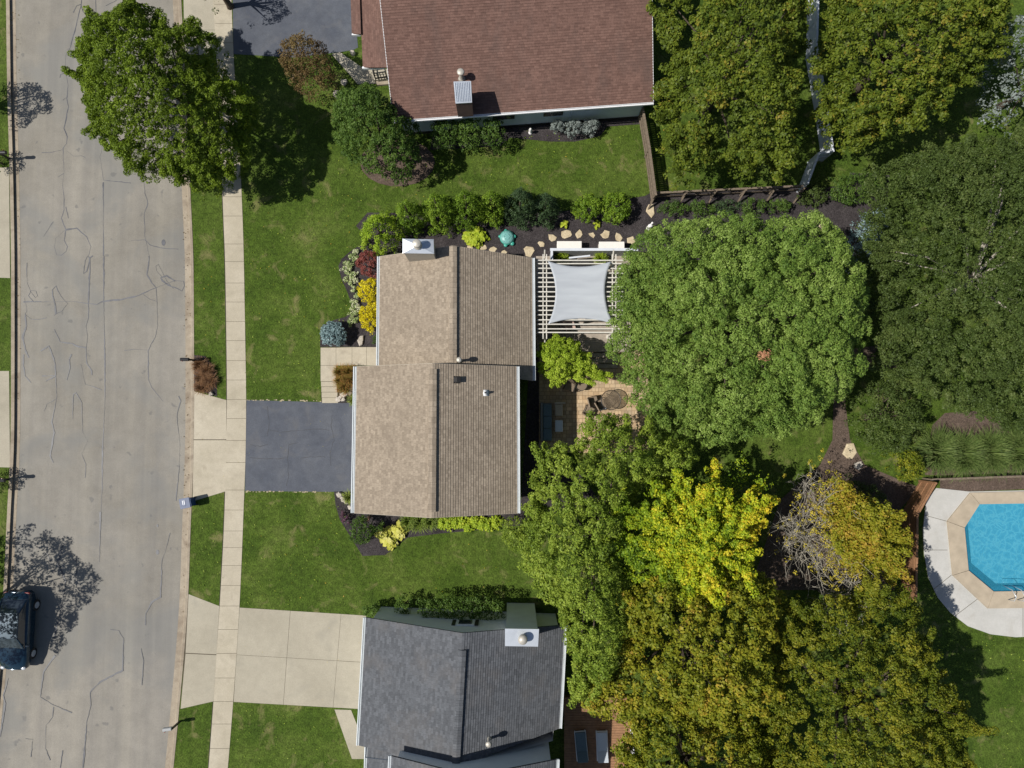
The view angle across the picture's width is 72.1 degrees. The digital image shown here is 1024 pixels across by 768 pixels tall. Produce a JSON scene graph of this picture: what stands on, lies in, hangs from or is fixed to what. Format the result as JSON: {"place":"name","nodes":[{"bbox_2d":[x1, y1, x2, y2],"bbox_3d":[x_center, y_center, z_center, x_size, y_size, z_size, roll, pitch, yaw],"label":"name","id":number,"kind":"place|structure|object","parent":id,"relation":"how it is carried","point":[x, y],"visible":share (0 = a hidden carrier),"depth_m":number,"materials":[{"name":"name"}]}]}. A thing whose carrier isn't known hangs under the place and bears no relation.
{"place":"outdoors","nodes":[
{"label":"outdoors","id":0,"kind":"place"},
{"bbox_2d":[0,168,9,277],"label":"driveway","id":1,"kind":"structure","parent":0,"point":[4,230],"depth_m":44.65,"materials":[{"name":"concrete"}]},
{"bbox_2d":[0,371,9,466],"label":"driveway","id":2,"kind":"structure","parent":0,"point":[4,425],"depth_m":43.93,"materials":[{"name":"concrete"}]},
{"bbox_2d":[0,0,10,599],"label":"lawn","id":3,"kind":"structure","parent":0,"point":[5,324],"depth_m":44.37,"materials":[{"name":"green plant"}]},
{"bbox_2d":[0,0,184,767],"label":"road","id":4,"kind":"structure","parent":0,"point":[116,583],"depth_m":44.04,"materials":[{"name":"grey asphalt"}]},
{"bbox_2d":[0,0,19,728],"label":"kerb","id":5,"kind":"structure","parent":4,"relation":"on","point":[15,312],"depth_m":44.42,"materials":[{"name":"concrete"}]},
{"bbox_2d":[0,589,40,669],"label":"parked car","id":6,"kind":"object","parent":4,"relation":"on","point":[18,610],"visible":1,"depth_m":42.25,"materials":[{"name":"black paint"}]},
{"bbox_2d":[0,0,184,767],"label":"road crack sealant","id":7,"kind":"object","parent":4,"relation":"on","point":[58,559],"visible":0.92,"depth_m":44.29,"materials":[{"name":"black asphalt"}]},
{"bbox_2d":[165,0,193,767],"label":"kerb","id":8,"kind":"structure","parent":4,"relation":"on","point":[188,467],"depth_m":43.90,"materials":[{"name":"concrete"}]},
{"bbox_2d":[208,60,226,766],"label":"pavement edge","id":9,"kind":"object","parent":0,"point":[226,421],"visible":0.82,"depth_m":44.02,"materials":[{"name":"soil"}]},
{"bbox_2d":[208,0,245,767],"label":"pavement","id":10,"kind":"structure","parent":0,"point":[225,669],"depth_m":43.83,"materials":[{"name":"concrete"}]},
{"bbox_2d":[233,0,357,57],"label":"driveway","id":11,"kind":"structure","parent":0,"point":[263,27],"depth_m":45.41,"materials":[{"name":"grey asphalt"}]},
{"bbox_2d":[234,608,365,708],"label":"driveway","id":12,"kind":"structure","parent":0,"point":[308,680],"depth_m":43.08,"materials":[{"name":"concrete"}]},
{"bbox_2d":[245,400,355,491],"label":"driveway","id":13,"kind":"structure","parent":0,"point":[312,471],"depth_m":43.84,"materials":[{"name":"grey asphalt"}]},
{"bbox_2d":[334,709,363,758],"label":"path","id":14,"kind":"structure","parent":0,"point":[347,722],"depth_m":42.83,"materials":[{"name":"concrete"}]},
{"bbox_2d":[321,347,377,380],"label":"path","id":15,"kind":"structure","parent":0,"point":[354,355],"depth_m":44.07,"materials":[{"name":"concrete"}]},
{"bbox_2d":[332,52,376,83],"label":"path","id":16,"kind":"structure","parent":0,"point":[358,74],"depth_m":45.20,"materials":[{"name":"beige gravel"}]},
{"bbox_2d":[351,239,535,517],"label":"house","id":17,"kind":"structure","parent":0,"point":[434,422],"depth_m":38.84,"materials":[{"name":"beige"}]},
{"bbox_2d":[356,603,566,767],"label":"house","id":18,"kind":"structure","parent":0,"point":[443,692],"depth_m":38.99,"materials":[{"name":"grey"}]},
{"bbox_2d":[539,350,654,452],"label":"patio","id":19,"kind":"structure","parent":0,"point":[574,405],"depth_m":43.97,"materials":[{"name":"beige stone"}]},
{"bbox_2d":[540,403,551,440],"bbox_3d":[2.113,2.349,43.537,0.703,0.740,2.341,0,87,0],"label":"sectional sofa","id":20,"kind":"object","parent":19,"relation":"on","point":[545,421],"visible":1,"depth_m":43.43,"materials":[{"name":"blue fabric"}]},
{"bbox_2d":[535,333,613,387],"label":"lime tree","id":21,"kind":"object","parent":19,"relation":"on","point":[577,370],"visible":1,"depth_m":40.92,"materials":[{"name":"green plant"}]},
{"bbox_2d":[601,390,620,409],"bbox_3d":[6.080,1.004,43.612,1.238,0.767,1.238,0,87,0],"label":"round table","id":22,"kind":"object","parent":19,"relation":"on","point":[609,400],"visible":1,"depth_m":43.25,"materials":[{"name":"brown metal"}]},
{"bbox_2d":[174,0,1023,767],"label":"lawn","id":23,"kind":"structure","parent":0,"point":[296,152],"depth_m":44.18,"materials":[{"name":"green plant"}]},
{"bbox_2d":[60,0,263,200],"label":"locust tree","id":24,"kind":"object","parent":23,"relation":"on","point":[91,74],"visible":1,"depth_m":39.13,"materials":[{"name":"green plant"}]},
{"bbox_2d":[181,594,218,708],"bbox_3d":[-19.066,16.409,43.132,1.965,0.050,6.885,3,87,0],"label":"driveway apron","id":25,"kind":"object","parent":23,"relation":"on","point":[201,639],"visible":1,"depth_m":43.10,"materials":[{"name":"concrete"}]},
{"bbox_2d":[184,0,215,54],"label":"driveway apron","id":26,"kind":"object","parent":23,"relation":"on","point":[202,11],"visible":0.36,"depth_m":45.45,"materials":[{"name":"concrete"}]},
{"bbox_2d":[194,355,216,395],"bbox_3d":[-19.211,-0.517,44.117,1.538,0.060,2.605,0,87,0],"label":"mulch bed","id":27,"kind":"object","parent":23,"relation":"on","point":[213,389],"visible":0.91,"depth_m":44.08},
{"bbox_2d":[193,391,225,499],"bbox_3d":[-18.849,3.862,43.863,2.136,0.050,6.836,0,87,0],"label":"driveway apron","id":28,"kind":"object","parent":23,"relation":"on","point":[209,465],"visible":0.93,"depth_m":43.84,"materials":[{"name":"concrete"}]},
{"bbox_2d":[277,30,341,105],"bbox_3d":[-12.470,-19.363,43.265,3.202,3.905,4.218,-24,87,-1],"label":"bronze shrub","id":29,"kind":"object","parent":23,"relation":"on","point":[293,44],"visible":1,"depth_m":42.22,"materials":[{"name":"brown plant"}]},
{"bbox_2d":[321,382,337,402],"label":"path steps","id":30,"kind":"structure","parent":23,"relation":"on","point":[329,392],"depth_m":43.98,"materials":[{"name":"concrete"}]},
{"bbox_2d":[320,223,394,346],"bbox_3d":[-9.733,-6.361,44.455,4.659,0.060,8.095,0,87,0],"label":"mulch bed","id":31,"kind":"object","parent":23,"relation":"on","point":[355,332],"visible":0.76,"depth_m":44.37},
{"bbox_2d":[319,321,346,345],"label":"blue spruce","id":32,"kind":"object","parent":31,"relation":"on","point":[329,328],"visible":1,"depth_m":43.24,"materials":[{"name":"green plant"}]},
{"bbox_2d":[355,250,376,277],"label":"red maple","id":33,"kind":"object","parent":31,"relation":"on","point":[362,259],"visible":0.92,"depth_m":42.89,"materials":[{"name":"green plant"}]},
{"bbox_2d":[356,278,376,307],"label":"golden shrub","id":34,"kind":"object","parent":31,"relation":"on","point":[372,281],"visible":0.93,"depth_m":43.29,"materials":[{"name":"yellow plant"}]},
{"bbox_2d":[359,302,376,334],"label":"golden shrub","id":35,"kind":"object","parent":31,"relation":"on","point":[369,316],"visible":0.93,"depth_m":43.24,"materials":[{"name":"yellow plant"}]},
{"bbox_2d":[359,209,405,256],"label":"arborvitae","id":36,"kind":"object","parent":31,"relation":"on","point":[368,223],"visible":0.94,"depth_m":43.04,"materials":[{"name":"green plant"}]},
{"bbox_2d":[360,140,434,185],"bbox_3d":[-7.299,-14.121,44.907,4.781,0.060,3.075,0,87,0],"label":"mulch bed","id":37,"kind":"object","parent":23,"relation":"on","point":[421,171],"visible":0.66,"depth_m":44.85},
{"bbox_2d":[330,81,421,185],"bbox_3d":[-8.315,-15.127,42.318,6.658,5.305,4.592,43,88,2],"label":"round shrub tree","id":38,"kind":"object","parent":37,"relation":"on","point":[351,124],"visible":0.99,"depth_m":40.98,"materials":[{"name":"green plant"}]},
{"bbox_2d":[393,593,415,613],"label":"green shrub","id":39,"kind":"object","parent":23,"relation":"on","point":[405,609],"visible":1,"depth_m":41.88,"materials":[{"name":"green plant"}]},
{"bbox_2d":[334,491,521,555],"bbox_3d":[-5.195,8.642,43.580,11.691,0.060,3.951,0,87,0],"label":"mulch bed","id":40,"kind":"object","parent":23,"relation":"on","point":[373,546],"visible":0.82,"depth_m":43.54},
{"bbox_2d":[348,514,374,544],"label":"green shrub","id":41,"kind":"object","parent":40,"relation":"on","point":[360,531],"visible":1,"depth_m":42.07,"materials":[{"name":"green plant"}]},
{"bbox_2d":[374,520,408,550],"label":"yellow hosta","id":42,"kind":"object","parent":40,"relation":"on","point":[391,537],"visible":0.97,"depth_m":43.16,"materials":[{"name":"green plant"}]},
{"bbox_2d":[415,591,505,619],"bbox_3d":[-3.030,13.285,42.125,5.321,2.389,1.627,0,87,0],"label":"hedge","id":43,"kind":"object","parent":23,"relation":"on","point":[493,609],"visible":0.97,"depth_m":41.30,"materials":[{"name":"green plant"}]},
{"bbox_2d":[351,0,653,134],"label":"house","id":44,"kind":"structure","parent":23,"relation":"on","point":[518,63],"depth_m":41.37,"materials":[{"name":"red"}]},
{"bbox_2d":[500,516,525,551],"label":"green shrub","id":45,"kind":"object","parent":23,"relation":"on","point":[506,537],"visible":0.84,"depth_m":41.63,"materials":[{"name":"green plant"}]},
{"bbox_2d":[430,119,638,149],"bbox_3d":[1.637,-16.219,45.030,13.866,0.060,1.776,-3,87,0],"label":"mulch bed","id":46,"kind":"object","parent":23,"relation":"on","point":[540,133],"visible":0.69,"depth_m":44.98,"materials":[{"name":"brown soil"}]},
{"bbox_2d":[429,119,461,153],"bbox_3d":[-4.102,-15.533,43.880,2.088,2.233,2.308,0,87,0],"label":"foundation shrub","id":47,"kind":"object","parent":46,"relation":"on","point":[453,132],"visible":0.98,"depth_m":43.20,"materials":[{"name":"green plant"}]},
{"bbox_2d":[454,118,483,154],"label":"foundation shrub","id":48,"kind":"object","parent":46,"relation":"on","point":[470,129],"visible":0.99,"depth_m":43.13,"materials":[{"name":"green plant"}]},
{"bbox_2d":[480,117,507,154],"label":"foundation shrub","id":49,"kind":"object","parent":46,"relation":"on","point":[495,124],"visible":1,"depth_m":43.16,"materials":[{"name":"green plant"}]},
{"bbox_2d":[581,118,599,137],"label":"pale shrub","id":50,"kind":"object","parent":46,"relation":"on","point":[588,125],"visible":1,"depth_m":43.97,"materials":[{"name":"grey plant"}]},
{"bbox_2d":[521,350,597,519],"bbox_3d":[2.975,3.143,43.905,4.960,0.060,10.568,0,87,0],"label":"mulch bed","id":51,"kind":"object","parent":23,"relation":"on","point":[531,434],"visible":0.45,"depth_m":43.80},
{"bbox_2d":[536,256,630,351],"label":"deck","id":52,"kind":"structure","parent":23,"relation":"on","point":[593,342],"depth_m":43.85,"materials":[{"name":"beige wood"}]},
{"bbox_2d":[537,250,622,341],"bbox_3d":[3.986,-5.141,42.515,5.055,2.810,5.522,0,87,0],"label":"pergola","id":53,"kind":"object","parent":52,"relation":"on","point":[543,268],"visible":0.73,"depth_m":41.15,"materials":[{"name":"paint"}]},
{"bbox_2d":[548,261,610,323],"bbox_3d":[3.986,-5.324,40.971,3.802,0.102,3.698,0,87,0],"label":"shade sail","id":54,"kind":"object","parent":53,"relation":"on","point":[579,292],"visible":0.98,"depth_m":40.97,"materials":[{"name":"fabric"}]},
{"bbox_2d":[564,695,629,767],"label":"deck","id":55,"kind":"structure","parent":23,"relation":"on","point":[577,718],"depth_m":42.36,"materials":[{"name":"brown wood"}]},
{"bbox_2d":[574,729,587,762],"bbox_3d":[4.138,21.617,41.991,0.700,0.649,1.750,-5,87,0],"label":"sun lounger","id":56,"kind":"object","parent":55,"relation":"on","point":[581,747],"visible":1,"depth_m":41.95,"materials":[{"name":"fabric"}]},
{"bbox_2d":[596,730,608,762],"bbox_3d":[5.388,21.617,41.991,0.700,0.649,1.750,-2,87,0],"label":"sun lounger","id":57,"kind":"object","parent":55,"relation":"on","point":[602,746],"visible":1,"depth_m":41.95,"materials":[{"name":"white fabric"}]},
{"bbox_2d":[508,409,699,717],"bbox_3d":[3.579,9.027,39.176,9.041,8.772,16.402,21,87,1],"label":"green tree","id":58,"kind":"object","parent":23,"relation":"on","point":[538,512],"visible":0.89,"depth_m":36.90,"materials":[{"name":"green plant"}]},
{"bbox_2d":[356,173,889,274],"bbox_3d":[7.090,-10.017,44.671,33.964,0.060,6.918,0,87,0],"label":"mulch bed","id":59,"kind":"object","parent":23,"relation":"on","point":[639,220],"visible":0.44,"depth_m":44.65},
{"bbox_2d":[395,199,430,237],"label":"arborvitae","id":60,"kind":"object","parent":59,"relation":"on","point":[401,211],"visible":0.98,"depth_m":42.85,"materials":[{"name":"green plant"}]},
{"bbox_2d":[422,191,460,237],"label":"arborvitae","id":61,"kind":"object","parent":59,"relation":"on","point":[437,202],"visible":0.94,"depth_m":42.73,"materials":[{"name":"green plant"}]},
{"bbox_2d":[446,190,490,233],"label":"arborvitae","id":62,"kind":"object","parent":59,"relation":"on","point":[463,197],"visible":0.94,"depth_m":42.57,"materials":[{"name":"green plant"}]},
{"bbox_2d":[462,224,489,248],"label":"lime hosta","id":63,"kind":"object","parent":59,"relation":"on","point":[477,237],"visible":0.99,"depth_m":44.22,"materials":[{"name":"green plant"}]},
{"bbox_2d":[477,190,507,229],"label":"arborvitae","id":64,"kind":"object","parent":59,"relation":"on","point":[490,196],"visible":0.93,"depth_m":42.88,"materials":[{"name":"green plant"}]},
{"bbox_2d":[498,229,515,246],"bbox_3d":[-0.264,-9.189,44.413,1.108,0.351,1.020,45,88,2],"label":"turtle sandbox","id":65,"kind":"object","parent":59,"relation":"on","point":[506,236],"visible":1,"depth_m":44.33,"materials":[{"name":"teal plastic"}]},
{"bbox_2d":[502,186,540,230],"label":"spruce tree","id":66,"kind":"object","parent":59,"relation":"on","point":[519,193],"visible":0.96,"depth_m":43.05,"materials":[{"name":"green plant"}]},
{"bbox_2d":[528,192,562,230],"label":"spruce tree","id":67,"kind":"object","parent":59,"relation":"on","point":[546,199],"visible":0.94,"depth_m":43.13,"materials":[{"name":"green plant"}]},
{"bbox_2d":[570,192,603,224],"bbox_3d":[4.648,-10.928,43.834,1.964,1.788,1.764,-34,87,-2],"label":"round bush","id":68,"kind":"object","parent":59,"relation":"on","point":[586,203],"visible":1,"depth_m":43.42,"materials":[{"name":"green plant"}]},
{"bbox_2d":[550,248,637,261],"bbox_3d":[4.973,-7.795,43.571,5.329,1.910,0.760,0,87,0],"label":"privacy screen","id":69,"kind":"object","parent":59,"relation":"on","point":[586,251],"visible":0.64,"depth_m":42.90,"materials":[{"name":"grey paint"}]},
{"bbox_2d":[598,191,631,224],"bbox_3d":[6.384,-10.905,43.900,2.166,1.655,2.141,0,87,0],"label":"round bush","id":70,"kind":"object","parent":59,"relation":"on","point":[625,209],"visible":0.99,"depth_m":43.47,"materials":[{"name":"green plant"}]},
{"bbox_2d":[657,199,684,217],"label":"juniper","id":71,"kind":"object","parent":59,"relation":"on","point":[663,208],"visible":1,"depth_m":43.88,"materials":[{"name":"green plant"}]},
{"bbox_2d":[684,199,715,218],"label":"juniper","id":72,"kind":"object","parent":59,"relation":"on","point":[711,208],"visible":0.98,"depth_m":43.86,"materials":[{"name":"green plant"}]},
{"bbox_2d":[648,185,806,209],"bbox_3d":[13.421,-11.681,44.193,9.775,1.130,0.846,-3,87,0],"label":"rail fence","id":73,"kind":"object","parent":59,"relation":"on","point":[715,191],"visible":0.8,"depth_m":43.88,"materials":[{"name":"brown wood"}]},
{"bbox_2d":[713,197,741,214],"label":"juniper","id":74,"kind":"object","parent":59,"relation":"on","point":[721,203],"visible":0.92,"depth_m":43.92,"materials":[{"name":"green plant"}]},
{"bbox_2d":[741,197,768,215],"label":"juniper","id":75,"kind":"object","parent":59,"relation":"on","point":[760,202],"visible":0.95,"depth_m":43.88,"materials":[{"name":"green plant"}]},
{"bbox_2d":[767,198,792,215],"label":"juniper","id":76,"kind":"object","parent":59,"relation":"on","point":[778,203],"visible":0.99,"depth_m":43.88,"materials":[{"name":"green plant"}]},
{"bbox_2d":[796,181,827,208],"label":"ground shrub","id":77,"kind":"object","parent":59,"relation":"on","point":[817,197],"visible":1,"depth_m":43.94,"materials":[{"name":"green plant"}]},
{"bbox_2d":[826,170,887,206],"bbox_3d":[21.673,-12.314,44.161,3.922,1.297,2.257,-10,87,-1],"label":"ground shrub","id":78,"kind":"object","parent":59,"relation":"on","point":[851,192],"visible":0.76,"depth_m":43.88,"materials":[{"name":"green plant"}]},
{"bbox_2d":[844,207,887,273],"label":"blue spruce","id":79,"kind":"object","parent":59,"relation":"on","point":[855,236],"visible":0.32,"depth_m":42.38,"materials":[{"name":"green plant"}]},
{"bbox_2d":[638,107,656,202],"bbox_3d":[8.489,-14.298,44.115,0.167,1.580,5.597,-8,87,0],"label":"wooden fence","id":80,"kind":"object","parent":23,"relation":"on","point":[647,152],"visible":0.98,"depth_m":43.94,"materials":[{"name":"brown wood"}]},
{"bbox_2d":[581,566,786,733],"bbox_3d":[9.321,13.807,38.362,11.373,9.841,8.788,0,87,0],"label":"golden maple tree","id":81,"kind":"object","parent":23,"relation":"on","point":[755,692],"visible":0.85,"depth_m":35.78,"materials":[{"name":"green plant"}]},
{"bbox_2d":[594,451,780,615],"bbox_3d":[9.288,8.065,39.314,9.970,8.608,8.653,0,87,0],"label":"yellow maple tree","id":82,"kind":"object","parent":23,"relation":"on","point":[704,542],"visible":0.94,"depth_m":36.28,"materials":[{"name":"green plant"}]},
{"bbox_2d":[610,685,775,767],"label":"golden maple tree","id":83,"kind":"object","parent":23,"relation":"on","point":[753,751],"visible":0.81,"depth_m":36.68,"materials":[{"name":"green plant"}]},
{"bbox_2d":[646,0,815,191],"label":"maple tree","id":84,"kind":"object","parent":23,"relation":"on","point":[779,79],"visible":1,"depth_m":37.78,"materials":[{"name":"green plant"}]},
{"bbox_2d":[604,209,871,448],"bbox_3d":[12.379,-2.997,39.184,14.430,10.153,13.264,0,87,0],"label":"round tree","id":85,"kind":"object","parent":23,"relation":"on","point":[851,297],"visible":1,"depth_m":36.35,"materials":[{"name":"green plant"}]},
{"bbox_2d":[796,0,834,192],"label":"vinyl fence","id":86,"kind":"object","parent":23,"relation":"on","point":[822,155],"visible":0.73,"depth_m":44.22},
{"bbox_2d":[757,346,915,589],"bbox_3d":[21.484,6.048,43.734,8.400,0.060,17.115,20,87,1],"label":"mulch bed","id":87,"kind":"object","parent":23,"relation":"on","point":[898,493],"visible":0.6,"depth_m":43.62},
{"bbox_2d":[767,448,871,604],"bbox_3d":[17.161,8.291,40.706,6.070,5.802,9.204,0,87,0],"label":"bare tree","id":88,"kind":"object","parent":87,"relation":"on","point":[798,528],"visible":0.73,"depth_m":39.69,"materials":[{"name":"grey plant"}]},
{"bbox_2d":[807,475,914,586],"bbox_3d":[19.571,8.432,40.487,6.646,6.224,4.543,32,87,2],"label":"golden maple tree","id":89,"kind":"object","parent":87,"relation":"on","point":[880,536],"visible":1,"depth_m":38.37,"materials":[{"name":"yellow plant"}]},
{"bbox_2d":[845,473,887,501],"bbox_3d":[21.398,6.641,42.930,2.818,1.554,1.552,24,87,1],"label":"green shrub","id":90,"kind":"object","parent":87,"relation":"on","point":[868,488],"visible":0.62,"depth_m":42.47,"materials":[{"name":"green plant"}]},
{"bbox_2d":[812,570,904,647],"bbox_3d":[19.024,12.500,40.675,4.568,5.374,3.966,-38,87,-2],"label":"bare tree","id":91,"kind":"object","parent":23,"relation":"on","point":[824,592],"visible":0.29,"depth_m":39.97,"materials":[{"name":"grey plant"}]},
{"bbox_2d":[743,574,1000,767],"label":"olive maple tree","id":92,"kind":"object","parent":23,"relation":"on","point":[942,724],"visible":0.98,"depth_m":35.88,"materials":[{"name":"green plant"}]},
{"bbox_2d":[842,376,926,456],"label":"tree","id":93,"kind":"object","parent":23,"relation":"on","point":[879,413],"visible":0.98,"depth_m":40.84,"materials":[{"name":"green plant"}]},
{"bbox_2d":[880,449,927,481],"bbox_3d":[23.792,4.945,42.669,2.013,2.272,2.046,0,87,0],"label":"yellow shrub","id":94,"kind":"object","parent":23,"relation":"on","point":[914,455],"visible":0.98,"depth_m":42.01,"materials":[{"name":"green plant"}]},
{"bbox_2d":[806,0,1014,154],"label":"maple tree","id":95,"kind":"object","parent":23,"relation":"on","point":[984,20],"visible":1,"depth_m":38.22,"materials":[{"name":"green plant"}]},
{"bbox_2d":[899,480,936,602],"bbox_3d":[24.206,9.373,42.638,0.890,1.780,7.244,11,87,1],"label":"wooden fence","id":96,"kind":"object","parent":23,"relation":"on","point":[919,497],"visible":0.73,"depth_m":42.37,"materials":[{"name":"brown wood"}]},
{"bbox_2d":[848,119,1023,433],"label":"crabapple tree","id":97,"kind":"object","parent":23,"relation":"on","point":[936,159],"visible":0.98,"depth_m":38.51,"materials":[{"name":"green plant"}]},
{"bbox_2d":[922,474,1023,480],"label":"wooden fence","id":98,"kind":"object","parent":23,"relation":"on","point":[973,477],"visible":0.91,"depth_m":42.80,"materials":[{"name":"brown wood"}]},
{"bbox_2d":[923,488,1023,636],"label":"pool deck","id":99,"kind":"structure","parent":23,"relation":"on","point":[955,596],"depth_m":43.31,"materials":[{"name":"concrete"}]},
{"bbox_2d":[925,411,1023,475],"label":"mulch bed","id":100,"kind":"object","parent":23,"relation":"on","point":[961,421],"visible":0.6,"depth_m":43.90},
{"bbox_2d":[910,419,966,477],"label":"fountain grass","id":101,"kind":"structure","parent":100,"relation":"on","point":[932,445],"depth_m":42.89,"materials":[{"name":"green plant"}]},
{"bbox_2d":[947,491,1023,607],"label":"swimming pool","id":102,"kind":"structure","parent":23,"relation":"in","point":[986,541],"depth_m":44.67,"materials":[{"name":"teal liquid"}]},
{"bbox_2d":[975,14,1023,143],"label":"silver tree","id":103,"kind":"object","parent":23,"relation":"on","point":[1007,101],"visible":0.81,"depth_m":41.28,"materials":[{"name":"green plant"}]},
{"bbox_2d":[591,353,617,367],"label":"deck steps","id":104,"kind":"structure","parent":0,"point":[601,360],"depth_m":43.95,"materials":[{"name":"wood"}]},
{"bbox_2d":[938,425,992,483],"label":"fountain grass","id":105,"kind":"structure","parent":0,"point":[963,466],"depth_m":42.86,"materials":[{"name":"green plant"}]},
{"bbox_2d":[940,477,1023,490],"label":"bare soil","id":106,"kind":"structure","parent":0,"point":[990,484],"depth_m":43.70,"materials":[{"name":"brown soil"}]},
{"bbox_2d":[962,424,1020,480],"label":"fountain grass","id":107,"kind":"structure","parent":0,"point":[1000,446],"depth_m":42.85,"materials":[{"name":"green plant"}]},
{"bbox_2d":[989,418,1023,480],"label":"fountain grass","id":108,"kind":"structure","parent":0,"point":[1019,442],"depth_m":42.89,"materials":[{"name":"green plant"}]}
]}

